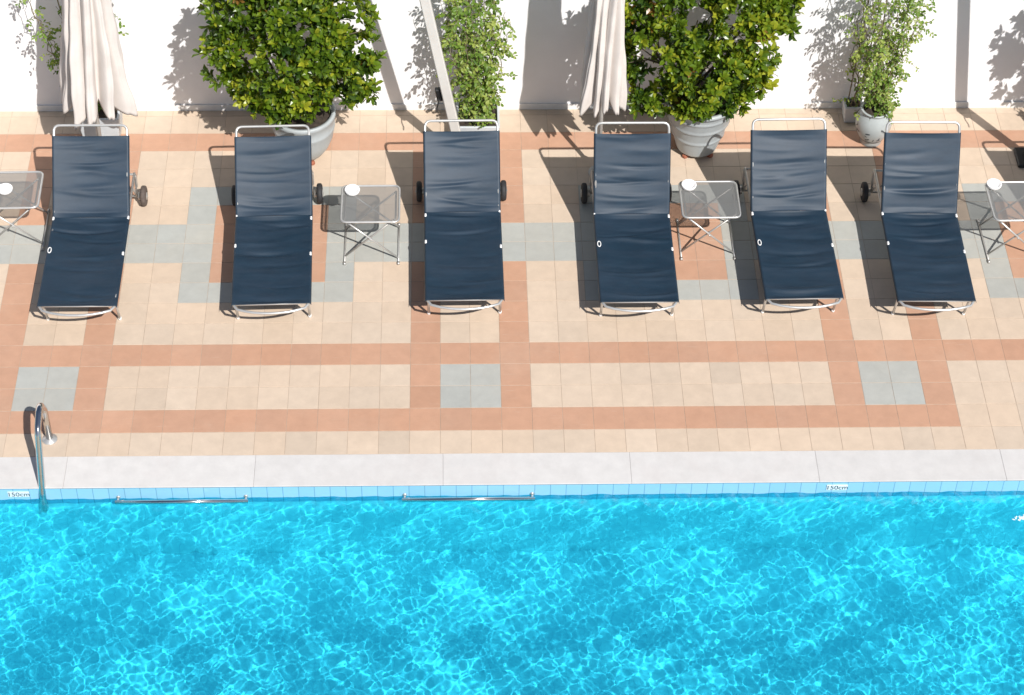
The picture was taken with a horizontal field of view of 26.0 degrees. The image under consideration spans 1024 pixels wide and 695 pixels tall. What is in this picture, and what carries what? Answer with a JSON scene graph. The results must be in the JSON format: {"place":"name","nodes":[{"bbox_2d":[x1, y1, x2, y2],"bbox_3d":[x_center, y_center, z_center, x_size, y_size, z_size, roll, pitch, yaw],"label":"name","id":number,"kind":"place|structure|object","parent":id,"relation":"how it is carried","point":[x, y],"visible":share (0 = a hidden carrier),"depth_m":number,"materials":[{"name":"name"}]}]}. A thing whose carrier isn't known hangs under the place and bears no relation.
{"place":"outdoors","nodes":[
{"label":"outdoors","id":0,"kind":"place"},
{"bbox_2d":[0,108,1023,484],"bbox_3d":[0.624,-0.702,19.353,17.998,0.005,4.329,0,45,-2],"label":"paving","id":1,"kind":"structure","parent":0,"point":[492,410],"depth_m":18.80,"materials":[{"name":"beige tile"}]},
{"bbox_2d":[0,171,49,250],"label":"side table","id":2,"kind":"object","parent":1,"relation":"on","point":[23,200],"visible":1,"depth_m":19.29,"materials":[{"name":"silver metal"}]},
{"bbox_2d":[0,183,12,194],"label":"ashtray","id":3,"kind":"object","parent":2,"relation":"on","point":[6,188],"visible":1,"depth_m":19.23,"materials":[{"name":"white ceramic"}]},
{"bbox_2d":[36,124,147,320],"bbox_3d":[-3.642,-1.011,18.933,0.828,0.920,1.863,0,45,-2],"label":"sun lounger","id":4,"kind":"object","parent":1,"relation":"on","point":[92,195],"visible":1,"depth_m":19.18,"materials":[{"name":"blue fabric"}]},
{"bbox_2d":[59,0,137,135],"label":"closed parasol","id":5,"kind":"object","parent":1,"relation":"on","point":[91,69],"visible":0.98,"depth_m":19.06,"materials":[{"name":"canvas"},{"name":"paint"},{"name":"black plastic"}]},
{"bbox_2d":[80,108,122,135],"bbox_3d":[-3.775,-2.093,20.392,0.378,0.330,0.378,0,45,-2],"label":"square planter","id":6,"kind":"object","parent":1,"relation":"on","point":[105,131],"visible":0.26,"depth_m":20.25,"materials":[{"name":"concrete"}]},
{"bbox_2d":[15,0,128,112],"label":"climbing plant","id":7,"kind":"object","parent":6,"relation":"on","point":[56,54],"visible":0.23,"depth_m":19.75,"materials":[{"name":"green plant"}]},
{"bbox_2d":[231,124,323,319],"bbox_3d":[-2.053,-0.999,19.012,0.828,0.834,1.863,-2,46,-3],"label":"sun lounger","id":8,"kind":"object","parent":1,"relation":"on","point":[272,256],"visible":1,"depth_m":19.23,"materials":[{"name":"blue fabric"}]},
{"bbox_2d":[272,101,335,164],"bbox_3d":[-1.892,-1.958,20.178,0.596,0.520,0.596,0,45,-2],"label":"plant pot","id":9,"kind":"object","parent":1,"relation":"on","point":[322,126],"visible":0.41,"depth_m":19.94,"materials":[{"name":"ceramic"}]},
{"bbox_2d":[191,0,387,129],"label":"potted shrub","id":10,"kind":"object","parent":9,"relation":"in","point":[322,61],"visible":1,"depth_m":19.18,"materials":[{"name":"green plant"}]},
{"bbox_2d":[340,185,400,264],"bbox_3d":[-1.229,-1.073,19.348,0.518,0.480,0.528,0,45,-2],"label":"side table","id":11,"kind":"object","parent":1,"relation":"on","point":[376,200],"visible":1,"depth_m":19.22,"materials":[{"name":"silver metal"}]},
{"bbox_2d":[345,184,359,195],"bbox_3d":[-1.389,-1.366,19.277,0.134,0.040,0.134,0,45,-2],"label":"ashtray","id":12,"kind":"object","parent":11,"relation":"on","point":[352,189],"visible":1,"depth_m":19.28,"materials":[{"name":"white ceramic"}]},
{"bbox_2d":[419,0,460,130],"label":"cantilever mast","id":13,"kind":"object","parent":1,"relation":"on","point":[443,92],"visible":0.73,"depth_m":19.39,"materials":[{"name":"metal"}]},
{"bbox_2d":[415,119,507,314],"bbox_3d":[-0.421,-1.062,19.053,0.828,0.910,1.863,-1,45,-2],"label":"sun lounger","id":14,"kind":"object","parent":1,"relation":"on","point":[463,190],"visible":1,"depth_m":19.29,"materials":[{"name":"blue fabric"}]},
{"bbox_2d":[456,100,499,130],"bbox_3d":[-0.315,-2.063,20.480,0.398,0.260,0.398,0,45,-2],"label":"square planter","id":15,"kind":"object","parent":1,"relation":"on","point":[464,126],"visible":0.33,"depth_m":20.33,"materials":[{"name":"concrete"}]},
{"bbox_2d":[435,0,517,127],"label":"climbing plant","id":16,"kind":"object","parent":15,"relation":"in","point":[470,64],"visible":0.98,"depth_m":19.79,"materials":[{"name":"green plant"}]},
{"bbox_2d":[0,481,1023,499],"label":"pool basin","id":17,"kind":"object","parent":1,"relation":"in","point":[516,490],"visible":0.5,"depth_m":17.63,"materials":[{"name":"tile"}]},
{"bbox_2d":[7,492,29,496],"bbox_3d":[-3.902,1.161,17.516,0.170,0.062,0.008,0,45,-2],"label":"depth sign","id":18,"kind":"object","parent":17,"relation":"attached to","point":[18,494],"visible":1,"depth_m":17.51,"materials":[{"name":"tile"}]},
{"bbox_2d":[34,402,57,504],"bbox_3d":[-3.716,0.863,17.584,0.124,0.851,0.666,0,45,-2],"label":"pool handrail","id":19,"kind":"object","parent":17,"relation":"attached to","point":[49,436],"visible":0.97,"depth_m":17.44,"materials":[{"name":"silver metal"}]},
{"bbox_2d":[115,495,247,503],"bbox_3d":[-2.618,1.208,17.561,1.050,0.034,0.071,0,45,-2],"label":"grab bar","id":20,"kind":"object","parent":17,"relation":"attached to","point":[198,501],"visible":1,"depth_m":17.54,"materials":[{"name":"silver metal"}]},
{"bbox_2d":[402,492,534,501],"bbox_3d":[-0.346,1.193,17.621,1.055,0.034,0.071,0,45,-2],"label":"grab bar","id":21,"kind":"object","parent":17,"relation":"attached to","point":[439,499],"visible":1,"depth_m":17.60,"materials":[{"name":"silver metal"}]},
{"bbox_2d":[826,485,847,489],"bbox_3d":[2.596,1.118,17.687,0.170,0.062,0.008,0,45,-2],"label":"depth sign","id":22,"kind":"object","parent":17,"relation":"attached to","point":[836,487],"visible":1,"depth_m":17.68,"materials":[{"name":"tile"}]},
{"bbox_2d":[0,0,1023,111],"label":"garden wall","id":23,"kind":"structure","parent":1,"relation":"on","point":[970,54],"depth_m":20.43,"materials":[{"name":"white paint"}]},
{"bbox_2d":[0,449,1023,488],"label":"coping","id":24,"kind":"object","parent":1,"relation":"on","point":[513,468],"visible":1,"depth_m":17.69,"materials":[{"name":"stone"}]},
{"bbox_2d":[579,0,626,175],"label":"closed parasol","id":25,"kind":"object","parent":1,"relation":"on","point":[603,82],"visible":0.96,"depth_m":19.16,"materials":[{"name":"canvas"},{"name":"metal"},{"name":"paint"}]},
{"bbox_2d":[580,121,678,316],"bbox_3d":[1.052,-1.091,19.018,0.828,1.042,1.863,0,45,-2],"label":"sun lounger","id":26,"kind":"object","parent":1,"relation":"on","point":[630,190],"visible":1,"depth_m":19.19,"materials":[{"name":"blue fabric"}]},
{"bbox_2d":[663,72,729,158],"bbox_3d":[1.706,-2.062,20.263,0.690,0.645,0.690,0,45,-2],"label":"plant pot","id":27,"kind":"object","parent":1,"relation":"on","point":[699,139],"visible":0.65,"depth_m":20.08,"materials":[{"name":"ceramic"}]},
{"bbox_2d":[624,0,805,124],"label":"potted shrub","id":28,"kind":"object","parent":27,"relation":"in","point":[735,66],"visible":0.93,"depth_m":19.32,"materials":[{"name":"green plant"}]},
{"bbox_2d":[676,180,740,260],"bbox_3d":[1.719,-1.117,19.450,0.518,0.480,0.528,0,45,-2],"label":"side table","id":29,"kind":"object","parent":1,"relation":"on","point":[707,200],"visible":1,"depth_m":19.30,"materials":[{"name":"silver metal"}]},
{"bbox_2d":[681,179,696,190],"bbox_3d":[1.548,-1.417,19.386,0.134,0.040,0.134,0,45,-2],"label":"ashtray","id":30,"kind":"object","parent":29,"relation":"on","point":[689,184],"visible":1,"depth_m":19.39,"materials":[{"name":"white ceramic"}]},
{"bbox_2d":[732,117,843,313],"bbox_3d":[2.433,-1.103,19.094,0.828,0.991,1.863,-1,46,-2],"label":"sun lounger","id":31,"kind":"object","parent":1,"relation":"on","point":[786,189],"visible":0.99,"depth_m":19.30,"materials":[{"name":"blue fabric"}]},
{"bbox_2d":[842,96,862,122],"bbox_3d":[3.188,-2.226,20.759,0.179,0.190,0.179,0,45,-2],"label":"square planter","id":32,"kind":"object","parent":1,"relation":"on","point":[848,115],"visible":0.66,"depth_m":20.71,"materials":[{"name":"concrete"}]},
{"bbox_2d":[832,0,893,114],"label":"climbing plant","id":33,"kind":"object","parent":32,"relation":"in","point":[856,88],"visible":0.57,"depth_m":20.41,"materials":[{"name":"green plant"}]},
{"bbox_2d":[855,101,891,147],"bbox_3d":[3.336,-2.060,20.462,0.336,0.405,0.337,0,45,-2],"label":"glazed urn","id":34,"kind":"object","parent":1,"relation":"on","point":[871,132],"visible":0.85,"depth_m":20.33,"materials":[{"name":"ceramic"}]},
{"bbox_2d":[839,0,936,123],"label":"climbing plant","id":35,"kind":"object","parent":34,"relation":"in","point":[878,75],"visible":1,"depth_m":19.82,"materials":[{"name":"green plant"}]},
{"bbox_2d":[860,121,975,315],"bbox_3d":[3.569,-1.099,19.080,0.828,1.035,1.863,0,45,-1],"label":"sun lounger","id":36,"kind":"object","parent":1,"relation":"on","point":[918,197],"visible":1,"depth_m":19.25,"materials":[{"name":"blue fabric"}]},
{"bbox_2d":[976,181,1023,262],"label":"side table","id":37,"kind":"object","parent":1,"relation":"on","point":[1016,204],"visible":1,"depth_m":19.36,"materials":[{"name":"silver metal"}]},
{"bbox_2d":[987,178,1001,189],"bbox_3d":[4.233,-1.428,19.450,0.134,0.040,0.134,0,45,-2],"label":"ashtray","id":38,"kind":"object","parent":37,"relation":"on","point":[994,184],"visible":1,"depth_m":19.45,"materials":[{"name":"white ceramic"}]},
{"bbox_2d":[1013,148,1023,167],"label":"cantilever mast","id":39,"kind":"object","parent":1,"relation":"on","point":[1019,154],"visible":1,"depth_m":20.42,"materials":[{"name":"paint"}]},
{"bbox_2d":[0,491,1023,694],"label":"water","id":40,"kind":"structure","parent":0,"point":[874,593],"depth_m":16.96,"materials":[{"name":"teal liquid"}]},
{"bbox_2d":[1012,514,1023,520],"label":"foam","id":41,"kind":"object","parent":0,"point":[1021,517],"visible":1,"depth_m":17.57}
]}

